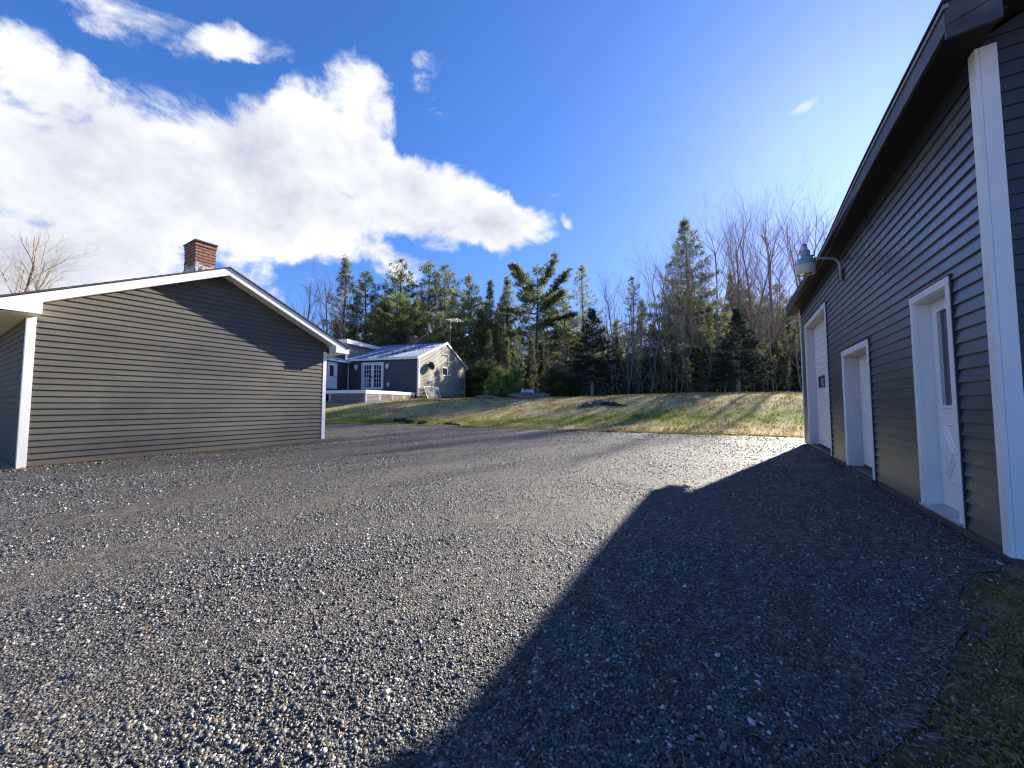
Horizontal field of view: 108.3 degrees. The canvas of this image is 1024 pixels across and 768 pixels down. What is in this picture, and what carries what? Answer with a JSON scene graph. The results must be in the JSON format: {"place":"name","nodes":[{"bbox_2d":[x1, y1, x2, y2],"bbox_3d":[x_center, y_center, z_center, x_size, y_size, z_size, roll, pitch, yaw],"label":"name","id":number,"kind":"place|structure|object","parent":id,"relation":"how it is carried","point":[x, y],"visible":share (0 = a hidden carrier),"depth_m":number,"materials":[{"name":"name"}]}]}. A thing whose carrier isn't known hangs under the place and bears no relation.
{"place":"outdoors","nodes":[
{"label":"outdoors","id":0,"kind":"place"},
{"bbox_2d":[0,0,940,354],"label":"sky","id":1,"kind":"structure","parent":0,"point":[477,137],"materials":[{"name":"blue"}]},
{"bbox_2d":[0,423,1023,767],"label":"driveway","id":2,"kind":"structure","parent":0,"point":[110,555],"depth_m":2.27,"materials":[{"name":"grey gravel"}]},
{"bbox_2d":[0,390,1023,767],"bbox_3d":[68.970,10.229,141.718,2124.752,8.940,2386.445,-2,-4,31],"label":"ground","id":3,"kind":"structure","parent":0,"point":[772,412],"depth_m":16.82,"materials":[{"name":"green plant"}]},
{"bbox_2d":[0,231,80,291],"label":"bare tree","id":4,"kind":"object","parent":3,"relation":"on","point":[28,274],"visible":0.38,"depth_m":44.36,"materials":[{"name":"brown plant"}]},
{"bbox_2d":[2,239,86,292],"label":"bare tree","id":5,"kind":"object","parent":3,"relation":"on","point":[39,277],"visible":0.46,"depth_m":38.59,"materials":[{"name":"brown plant"}]},
{"bbox_2d":[0,212,105,292],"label":"bare tree","id":6,"kind":"object","parent":3,"relation":"on","point":[33,258],"visible":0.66,"depth_m":39.88,"materials":[{"name":"brown plant"}]},
{"bbox_2d":[0,239,349,468],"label":"garage","id":7,"kind":"structure","parent":3,"relation":"on","point":[200,352],"depth_m":8.65,"materials":[{"name":"grey plastic"}]},
{"bbox_2d":[251,246,348,336],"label":"bare tree","id":8,"kind":"object","parent":3,"relation":"on","point":[320,314],"visible":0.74,"depth_m":46.28,"materials":[{"name":"brown plant"}]},
{"bbox_2d":[284,267,336,332],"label":"bare tree","id":9,"kind":"object","parent":3,"relation":"on","point":[309,310],"visible":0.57,"depth_m":46.73,"materials":[{"name":"brown plant"}]},
{"bbox_2d":[316,253,365,340],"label":"pine tree","id":10,"kind":"object","parent":3,"relation":"on","point":[344,276],"visible":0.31,"depth_m":49.33,"materials":[{"name":"green plant"}]},
{"bbox_2d":[302,268,395,341],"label":"bare tree","id":11,"kind":"object","parent":3,"relation":"on","point":[341,319],"visible":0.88,"depth_m":42.30,"materials":[{"name":"brown plant"}]},
{"bbox_2d":[331,270,381,341],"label":"pine tree","id":12,"kind":"object","parent":3,"relation":"on","point":[371,298],"visible":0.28,"depth_m":52.84,"materials":[{"name":"green plant"}]},
{"bbox_2d":[326,390,414,402],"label":"deck","id":13,"kind":"structure","parent":3,"relation":"on","point":[354,393],"depth_m":25.02,"materials":[{"name":"white paint"}]},
{"bbox_2d":[356,290,429,346],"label":"pine tree","id":14,"kind":"object","parent":3,"relation":"on","point":[403,311],"visible":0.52,"depth_m":44.44,"materials":[{"name":"green plant"}]},
{"bbox_2d":[326,335,467,399],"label":"house","id":15,"kind":"structure","parent":3,"relation":"on","point":[394,367],"depth_m":31.50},
{"bbox_2d":[328,363,335,388],"bbox_3d":[-14.676,-0.666,30.150,0.100,2.080,0.870,-1,-3,17],"label":"entry door","id":16,"kind":"structure","parent":15,"relation":"in","point":[332,366],"depth_m":30.19,"materials":[{"name":"white paint"}]},
{"bbox_2d":[362,364,372,388],"bbox_3d":[-12.261,-0.630,31.352,0.968,2.180,0.070,-1,-3,17],"label":"french door","id":17,"kind":"structure","parent":15,"relation":"in","point":[367,368],"depth_m":31.36,"materials":[{"name":"white paint"}]},
{"bbox_2d":[372,363,382,388],"bbox_3d":[-11.304,-0.645,31.077,0.968,2.180,0.032,-1,-3,17],"label":"french door","id":18,"kind":"structure","parent":15,"relation":"in","point":[377,367],"depth_m":31.09,"materials":[{"name":"white paint"}]},
{"bbox_2d":[361,257,432,336],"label":"pine tree","id":19,"kind":"object","parent":3,"relation":"on","point":[393,282],"visible":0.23,"depth_m":55.31,"materials":[{"name":"green plant"}]},
{"bbox_2d":[408,296,423,341],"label":"pine tree","id":20,"kind":"object","parent":3,"relation":"on","point":[415,303],"visible":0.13,"depth_m":46.71,"materials":[{"name":"green plant"}]},
{"bbox_2d":[407,295,429,342],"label":"pine tree","id":21,"kind":"object","parent":3,"relation":"on","point":[423,313],"visible":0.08,"depth_m":47.98,"materials":[{"name":"green plant"}]},
{"bbox_2d":[391,259,454,342],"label":"pine tree","id":22,"kind":"object","parent":3,"relation":"on","point":[428,282],"visible":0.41,"depth_m":56.46,"materials":[{"name":"green plant"}]},
{"bbox_2d":[423,386,440,398],"bbox_3d":[-6.711,0.734,31.323,0.282,1.042,2.642,-1,-3,17],"label":"door","id":23,"kind":"structure","parent":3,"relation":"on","point":[432,392],"depth_m":31.21,"materials":[{"name":"white paint"}]},
{"bbox_2d":[422,314,448,342],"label":"pine tree","id":24,"kind":"object","parent":3,"relation":"on","point":[433,334],"visible":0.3,"depth_m":43.20,"materials":[{"name":"green plant"}]},
{"bbox_2d":[422,264,472,355],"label":"pine tree","id":25,"kind":"object","parent":3,"relation":"on","point":[445,281],"visible":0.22,"depth_m":58.96,"materials":[{"name":"green plant"}]},
{"bbox_2d":[441,299,468,362],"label":"pine tree","id":26,"kind":"object","parent":3,"relation":"on","point":[451,306],"visible":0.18,"depth_m":48.67,"materials":[{"name":"green plant"}]},
{"bbox_2d":[442,272,488,359],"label":"pine tree","id":27,"kind":"object","parent":3,"relation":"on","point":[469,280],"visible":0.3,"depth_m":49.52,"materials":[{"name":"green plant"}]},
{"bbox_2d":[442,284,491,393],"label":"pine tree","id":28,"kind":"object","parent":3,"relation":"on","point":[470,319],"visible":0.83,"depth_m":42.90,"materials":[{"name":"green plant"}]},
{"bbox_2d":[465,361,480,397],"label":"young pine","id":29,"kind":"object","parent":3,"relation":"on","point":[467,372],"visible":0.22,"depth_m":39.73,"materials":[{"name":"green plant"}]},
{"bbox_2d":[467,337,486,396],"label":"fir tree","id":30,"kind":"object","parent":3,"relation":"on","point":[476,341],"visible":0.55,"depth_m":42.35,"materials":[{"name":"green plant"}]},
{"bbox_2d":[466,361,488,395],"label":"young pine","id":31,"kind":"object","parent":3,"relation":"on","point":[472,380],"visible":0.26,"depth_m":37.84,"materials":[{"name":"green plant"}]},
{"bbox_2d":[458,304,502,361],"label":"pine tree","id":32,"kind":"object","parent":3,"relation":"on","point":[476,337],"visible":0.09,"depth_m":46.30,"materials":[{"name":"green plant"}]},
{"bbox_2d":[463,302,506,365],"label":"pine tree","id":33,"kind":"object","parent":3,"relation":"on","point":[497,337],"visible":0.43,"depth_m":44.27,"materials":[{"name":"green plant"}]},
{"bbox_2d":[467,359,509,394],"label":"young pine","id":34,"kind":"object","parent":3,"relation":"on","point":[491,366],"visible":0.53,"depth_m":37.00,"materials":[{"name":"green plant"}]},
{"bbox_2d":[481,330,496,390],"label":"spruce tree","id":35,"kind":"object","parent":3,"relation":"on","point":[489,344],"visible":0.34,"depth_m":39.07,"materials":[{"name":"green plant"}]},
{"bbox_2d":[482,276,497,361],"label":"spruce tree","id":36,"kind":"object","parent":3,"relation":"on","point":[490,289],"visible":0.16,"depth_m":57.78,"materials":[{"name":"green plant"}]},
{"bbox_2d":[481,372,502,396],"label":"young pine","id":37,"kind":"object","parent":3,"relation":"on","point":[491,376],"visible":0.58,"depth_m":34.71,"materials":[{"name":"green plant"}]},
{"bbox_2d":[486,369,511,396],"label":"young pine","id":38,"kind":"object","parent":3,"relation":"on","point":[500,373],"visible":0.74,"depth_m":34.27,"materials":[{"name":"green plant"}]},
{"bbox_2d":[482,296,522,374],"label":"pine tree","id":39,"kind":"object","parent":3,"relation":"on","point":[509,323],"visible":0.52,"depth_m":45.58,"materials":[{"name":"green plant"}]},
{"bbox_2d":[500,337,513,396],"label":"fir tree","id":40,"kind":"object","parent":3,"relation":"on","point":[506,350],"visible":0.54,"depth_m":38.81,"materials":[{"name":"green plant"}]},
{"bbox_2d":[498,372,519,396],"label":"young pine","id":41,"kind":"object","parent":3,"relation":"on","point":[508,377],"visible":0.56,"depth_m":34.44,"materials":[{"name":"green plant"}]},
{"bbox_2d":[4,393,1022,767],"bbox_3d":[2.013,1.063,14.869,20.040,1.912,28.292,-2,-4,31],"label":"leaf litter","id":42,"kind":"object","parent":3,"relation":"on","point":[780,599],"visible":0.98,"depth_m":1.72,"materials":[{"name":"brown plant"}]},
{"bbox_2d":[494,272,532,365],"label":"pine tree","id":43,"kind":"object","parent":3,"relation":"on","point":[506,283],"visible":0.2,"depth_m":59.10,"materials":[{"name":"green plant"}]},
{"bbox_2d":[505,367,526,394],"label":"young pine","id":44,"kind":"object","parent":3,"relation":"on","point":[516,376],"visible":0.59,"depth_m":34.69,"materials":[{"name":"green plant"}]},
{"bbox_2d":[507,339,526,386],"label":"fir tree","id":45,"kind":"object","parent":3,"relation":"on","point":[518,347],"visible":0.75,"depth_m":38.77,"materials":[{"name":"green plant"}]},
{"bbox_2d":[511,293,540,392],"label":"bare tree","id":46,"kind":"object","parent":3,"relation":"on","point":[529,333],"visible":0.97,"depth_m":42.92,"materials":[{"name":"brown plant"}]},
{"bbox_2d":[508,392,548,397],"bbox_3d":[1.270,0.966,28.453,3.642,0.656,1.616,1,-3,-21],"label":"rock","id":47,"kind":"object","parent":3,"relation":"on","point":[526,395],"visible":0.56,"depth_m":27.80,"materials":[{"name":"grey stone"}]},
{"bbox_2d":[520,338,539,392],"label":"fir tree","id":48,"kind":"object","parent":3,"relation":"on","point":[531,355],"visible":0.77,"depth_m":41.95,"materials":[{"name":"green plant"}]},
{"bbox_2d":[496,251,580,366],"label":"pine tree","id":49,"kind":"object","parent":3,"relation":"on","point":[550,298],"visible":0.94,"depth_m":50.68,"materials":[{"name":"green plant"}]},
{"bbox_2d":[535,369,562,395],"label":"young pine","id":50,"kind":"object","parent":3,"relation":"on","point":[549,381],"visible":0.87,"depth_m":34.68,"materials":[{"name":"green plant"}]},
{"bbox_2d":[316,311,801,398],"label":"woods","id":51,"kind":"object","parent":3,"relation":"on","point":[702,355],"visible":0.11,"depth_m":41.42,"materials":[{"name":"green plant"}]},
{"bbox_2d":[544,362,575,396],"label":"young pine","id":52,"kind":"object","parent":3,"relation":"on","point":[560,370],"visible":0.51,"depth_m":35.07,"materials":[{"name":"green plant"}]},
{"bbox_2d":[325,391,804,437],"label":"grass","id":53,"kind":"structure","parent":3,"relation":"on","point":[464,399],"depth_m":18.82,"materials":[{"name":"green plant"}]},
{"bbox_2d":[543,288,589,369],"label":"pine tree","id":54,"kind":"object","parent":3,"relation":"on","point":[565,308],"visible":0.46,"depth_m":53.60,"materials":[{"name":"green plant"}]},
{"bbox_2d":[542,263,619,368],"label":"pine tree","id":55,"kind":"object","parent":3,"relation":"on","point":[581,287],"visible":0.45,"depth_m":53.26,"materials":[{"name":"green plant"}]},
{"bbox_2d":[557,308,627,395],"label":"spruce tree","id":56,"kind":"object","parent":3,"relation":"on","point":[593,372],"visible":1,"depth_m":31.29,"materials":[{"name":"green plant"}]},
{"bbox_2d":[571,271,635,392],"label":"bare tree","id":57,"kind":"object","parent":3,"relation":"on","point":[606,320],"visible":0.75,"depth_m":44.76,"materials":[{"name":"brown plant"}]},
{"bbox_2d":[579,256,635,392],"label":"bare tree","id":58,"kind":"object","parent":3,"relation":"on","point":[609,310],"visible":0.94,"depth_m":40.89,"materials":[{"name":"brown plant"}]},
{"bbox_2d":[599,272,654,387],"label":"bare tree","id":59,"kind":"object","parent":3,"relation":"on","point":[630,313],"visible":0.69,"depth_m":46.96,"materials":[{"name":"brown plant"}]},
{"bbox_2d":[606,260,658,359],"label":"bare tree","id":60,"kind":"object","parent":3,"relation":"on","point":[627,312],"visible":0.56,"depth_m":49.29,"materials":[{"name":"brown plant"}]},
{"bbox_2d":[609,288,658,393],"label":"bare tree","id":61,"kind":"object","parent":3,"relation":"on","point":[636,330],"visible":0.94,"depth_m":38.67,"materials":[{"name":"brown plant"}]},
{"bbox_2d":[621,276,647,393],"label":"pine tree","id":62,"kind":"object","parent":3,"relation":"on","point":[628,308],"visible":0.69,"depth_m":45.60,"materials":[{"name":"green plant"}]},
{"bbox_2d":[625,298,652,362],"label":"pine tree","id":63,"kind":"object","parent":3,"relation":"on","point":[646,326],"visible":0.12,"depth_m":68.67,"materials":[{"name":"green plant"}]},
{"bbox_2d":[620,318,666,392],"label":"sapling","id":64,"kind":"object","parent":3,"relation":"on","point":[643,355],"visible":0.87,"depth_m":40.34,"materials":[{"name":"brown plant"}]},
{"bbox_2d":[625,275,664,392],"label":"bare tree","id":65,"kind":"object","parent":3,"relation":"on","point":[651,331],"visible":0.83,"depth_m":42.79,"materials":[{"name":"brown plant"}]},
{"bbox_2d":[612,235,679,363],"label":"bare tree","id":66,"kind":"object","parent":3,"relation":"on","point":[648,284],"visible":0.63,"depth_m":58.26,"materials":[{"name":"brown plant"}]},
{"bbox_2d":[647,226,699,365],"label":"bare tree","id":67,"kind":"object","parent":3,"relation":"on","point":[670,305],"visible":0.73,"depth_m":45.14,"materials":[{"name":"brown plant"}]},
{"bbox_2d":[649,244,701,355],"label":"bare tree","id":68,"kind":"object","parent":3,"relation":"on","point":[669,296],"visible":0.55,"depth_m":49.06,"materials":[{"name":"brown plant"}]},
{"bbox_2d":[624,233,727,392],"bbox_3d":[17.365,-8.265,39.041,11.754,19.039,7.497,0,-3,4],"label":"bare tree","id":69,"kind":"object","parent":3,"relation":"on","point":[663,313],"visible":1,"depth_m":39.55,"materials":[{"name":"brown plant"}]},
{"bbox_2d":[639,213,732,353],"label":"pine tree","id":70,"kind":"object","parent":3,"relation":"on","point":[683,223],"visible":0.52,"depth_m":50.32,"materials":[{"name":"green plant"}]},
{"bbox_2d":[664,258,707,391],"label":"bare tree","id":71,"kind":"object","parent":3,"relation":"on","point":[677,326],"visible":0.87,"depth_m":41.52,"materials":[{"name":"brown plant"}]},
{"bbox_2d":[665,312,710,392],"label":"sapling","id":72,"kind":"object","parent":3,"relation":"on","point":[682,346],"visible":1,"depth_m":33.99,"materials":[{"name":"brown plant"}]},
{"bbox_2d":[647,196,739,390],"bbox_3d":[19.488,-10.531,42.169,14.637,23.391,9.336,2,-4,-36],"label":"bare tree","id":73,"kind":"object","parent":3,"relation":"on","point":[689,268],"visible":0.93,"depth_m":42.34,"materials":[{"name":"brown plant"}]},
{"bbox_2d":[692,362,708,392],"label":"fir tree","id":74,"kind":"object","parent":3,"relation":"on","point":[702,375],"visible":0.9,"depth_m":32.62,"materials":[{"name":"green plant"}]},
{"bbox_2d":[695,303,724,390],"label":"fir tree","id":75,"kind":"object","parent":3,"relation":"on","point":[705,331],"visible":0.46,"depth_m":40.27,"materials":[{"name":"green plant"}]},
{"bbox_2d":[705,297,743,392],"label":"sapling","id":76,"kind":"object","parent":3,"relation":"on","point":[716,317],"visible":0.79,"depth_m":31.42,"materials":[{"name":"brown plant"}]},
{"bbox_2d":[721,272,737,331],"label":"spruce tree","id":77,"kind":"object","parent":3,"relation":"on","point":[729,299],"visible":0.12,"depth_m":63.88,"materials":[{"name":"green plant"}]},
{"bbox_2d":[696,192,771,314],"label":"bare tree","id":78,"kind":"object","parent":3,"relation":"on","point":[734,254],"visible":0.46,"depth_m":59.89,"materials":[{"name":"brown plant"}]},
{"bbox_2d":[698,159,773,352],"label":"bare tree","id":79,"kind":"object","parent":3,"relation":"on","point":[746,271],"visible":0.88,"depth_m":44.70,"materials":[{"name":"brown plant"}]},
{"bbox_2d":[699,308,779,391],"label":"spruce tree","id":80,"kind":"object","parent":3,"relation":"on","point":[731,375],"visible":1,"depth_m":28.35,"materials":[{"name":"green plant"}]},
{"bbox_2d":[677,179,802,331],"bbox_3d":[33.122,-16.415,56.635,13.641,36.938,21.387,1,-3,-20],"label":"bare tree","id":81,"kind":"object","parent":3,"relation":"on","point":[728,230],"visible":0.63,"depth_m":58.24,"materials":[{"name":"brown plant"}]},
{"bbox_2d":[704,210,779,322],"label":"bare tree","id":82,"kind":"object","parent":3,"relation":"on","point":[735,274],"visible":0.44,"depth_m":57.48,"materials":[{"name":"brown plant"}]},
{"bbox_2d":[719,278,764,354],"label":"pine tree","id":83,"kind":"object","parent":3,"relation":"on","point":[746,307],"visible":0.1,"depth_m":64.54,"materials":[{"name":"green plant"}]},
{"bbox_2d":[684,180,813,347],"bbox_3d":[27.025,-11.636,43.277,13.905,25.676,14.393,-1,-3,9],"label":"bare tree","id":84,"kind":"object","parent":3,"relation":"on","point":[738,276],"visible":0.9,"depth_m":42.88,"materials":[{"name":"brown plant"}]},
{"bbox_2d":[710,247,789,344],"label":"bare tree","id":85,"kind":"object","parent":3,"relation":"on","point":[740,291],"visible":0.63,"depth_m":45.91,"materials":[{"name":"brown plant"}]},
{"bbox_2d":[706,172,804,357],"bbox_3d":[29.495,-10.818,43.843,9.398,23.908,14.734,1,-3,-12],"label":"bare tree","id":86,"kind":"object","parent":3,"relation":"on","point":[772,306],"visible":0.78,"depth_m":41.96,"materials":[{"name":"brown plant"}]},
{"bbox_2d":[706,146,812,343],"bbox_3d":[31.016,-12.185,45.407,15.114,26.822,15.645,-3,-4,41],"label":"bare tree","id":87,"kind":"object","parent":3,"relation":"on","point":[763,225],"visible":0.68,"depth_m":44.94,"materials":[{"name":"brown plant"}]},
{"bbox_2d":[744,284,781,354],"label":"pine tree","id":88,"kind":"object","parent":3,"relation":"on","point":[756,309],"visible":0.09,"depth_m":65.07,"materials":[{"name":"green plant"}]},
{"bbox_2d":[740,243,793,355],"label":"bare tree","id":89,"kind":"object","parent":3,"relation":"on","point":[759,293],"visible":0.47,"depth_m":46.02,"materials":[{"name":"brown plant"}]},
{"bbox_2d":[744,290,798,391],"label":"sapling","id":90,"kind":"object","parent":3,"relation":"on","point":[768,330],"visible":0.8,"depth_m":31.95,"materials":[{"name":"brown plant"}]},
{"bbox_2d":[724,179,827,388],"bbox_3d":[28.335,-9.905,39.200,8.701,21.716,10.142,3,-4,-39],"label":"bare tree","id":91,"kind":"object","parent":3,"relation":"on","point":[765,284],"visible":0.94,"depth_m":38.33,"materials":[{"name":"brown plant"}]},
{"bbox_2d":[753,284,798,352],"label":"pine tree","id":92,"kind":"object","parent":3,"relation":"on","point":[789,319],"visible":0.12,"depth_m":62.31,"materials":[{"name":"green plant"}]},
{"bbox_2d":[753,308,801,390],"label":"sapling","id":93,"kind":"object","parent":3,"relation":"on","point":[796,355],"visible":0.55,"depth_m":32.42,"materials":[{"name":"brown plant"}]},
{"bbox_2d":[734,225,824,389],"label":"bare tree","id":94,"kind":"object","parent":3,"relation":"on","point":[779,291],"visible":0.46,"depth_m":47.85,"materials":[{"name":"brown plant"}]},
{"bbox_2d":[738,184,827,349],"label":"bare tree","id":95,"kind":"object","parent":3,"relation":"on","point":[809,234],"visible":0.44,"depth_m":59.25,"materials":[{"name":"brown plant"}]},
{"bbox_2d":[778,338,796,388],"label":"fir tree","id":96,"kind":"object","parent":3,"relation":"on","point":[785,348],"visible":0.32,"depth_m":37.25,"materials":[{"name":"green plant"}]},
{"bbox_2d":[743,162,842,303],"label":"bare tree","id":97,"kind":"object","parent":3,"relation":"on","point":[788,249],"visible":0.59,"depth_m":46.22,"materials":[{"name":"brown plant"}]},
{"bbox_2d":[764,173,841,389],"bbox_3d":[32.883,-10.847,40.877,11.058,23.859,9.487,-1,-3,19],"label":"bare tree","id":98,"kind":"object","parent":3,"relation":"on","point":[824,235],"visible":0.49,"depth_m":39.55,"materials":[{"name":"brown plant"}]},
{"bbox_2d":[785,0,1023,566],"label":"garage","id":99,"kind":"structure","parent":3,"relation":"on","point":[912,341],"depth_m":3.60,"materials":[{"name":"grey plastic"}]},
{"bbox_2d":[795,244,843,281],"bbox_3d":[5.633,-2.228,6.787,0.783,0.700,0.323,0,-3,4],"label":"yard lamp","id":100,"kind":"object","parent":99,"relation":"attached to","point":[806,263],"visible":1,"depth_m":6.75,"materials":[{"name":"grey metal"}]},
{"bbox_2d":[814,319,830,449],"bbox_3d":[7.739,-0.014,9.065,0.090,3.204,2.634,-2,-4,31],"label":"overhead door","id":101,"kind":"structure","parent":99,"relation":"in","point":[819,331],"depth_m":9.53,"materials":[{"name":"white paint"}]},
{"bbox_2d":[858,354,871,468],"bbox_3d":[5.953,0.448,6.059,0.042,1.969,1.414,-2,-4,31],"label":"overhead door","id":102,"kind":"structure","parent":99,"relation":"in","point":[862,359],"depth_m":6.47,"materials":[{"name":"white paint"}]},
{"bbox_2d":[930,296,958,510],"bbox_3d":[4.400,0.178,3.668,0.059,2.151,0.722,-2,-4,31],"label":"door","id":103,"kind":"structure","parent":99,"relation":"in","point":[941,363],"depth_m":3.84,"materials":[{"name":"white paint"}]},
{"bbox_2d":[872,565,1023,767],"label":"grass","id":104,"kind":"structure","parent":3,"relation":"on","point":[1004,646],"depth_m":1.49,"materials":[{"name":"green plant"}]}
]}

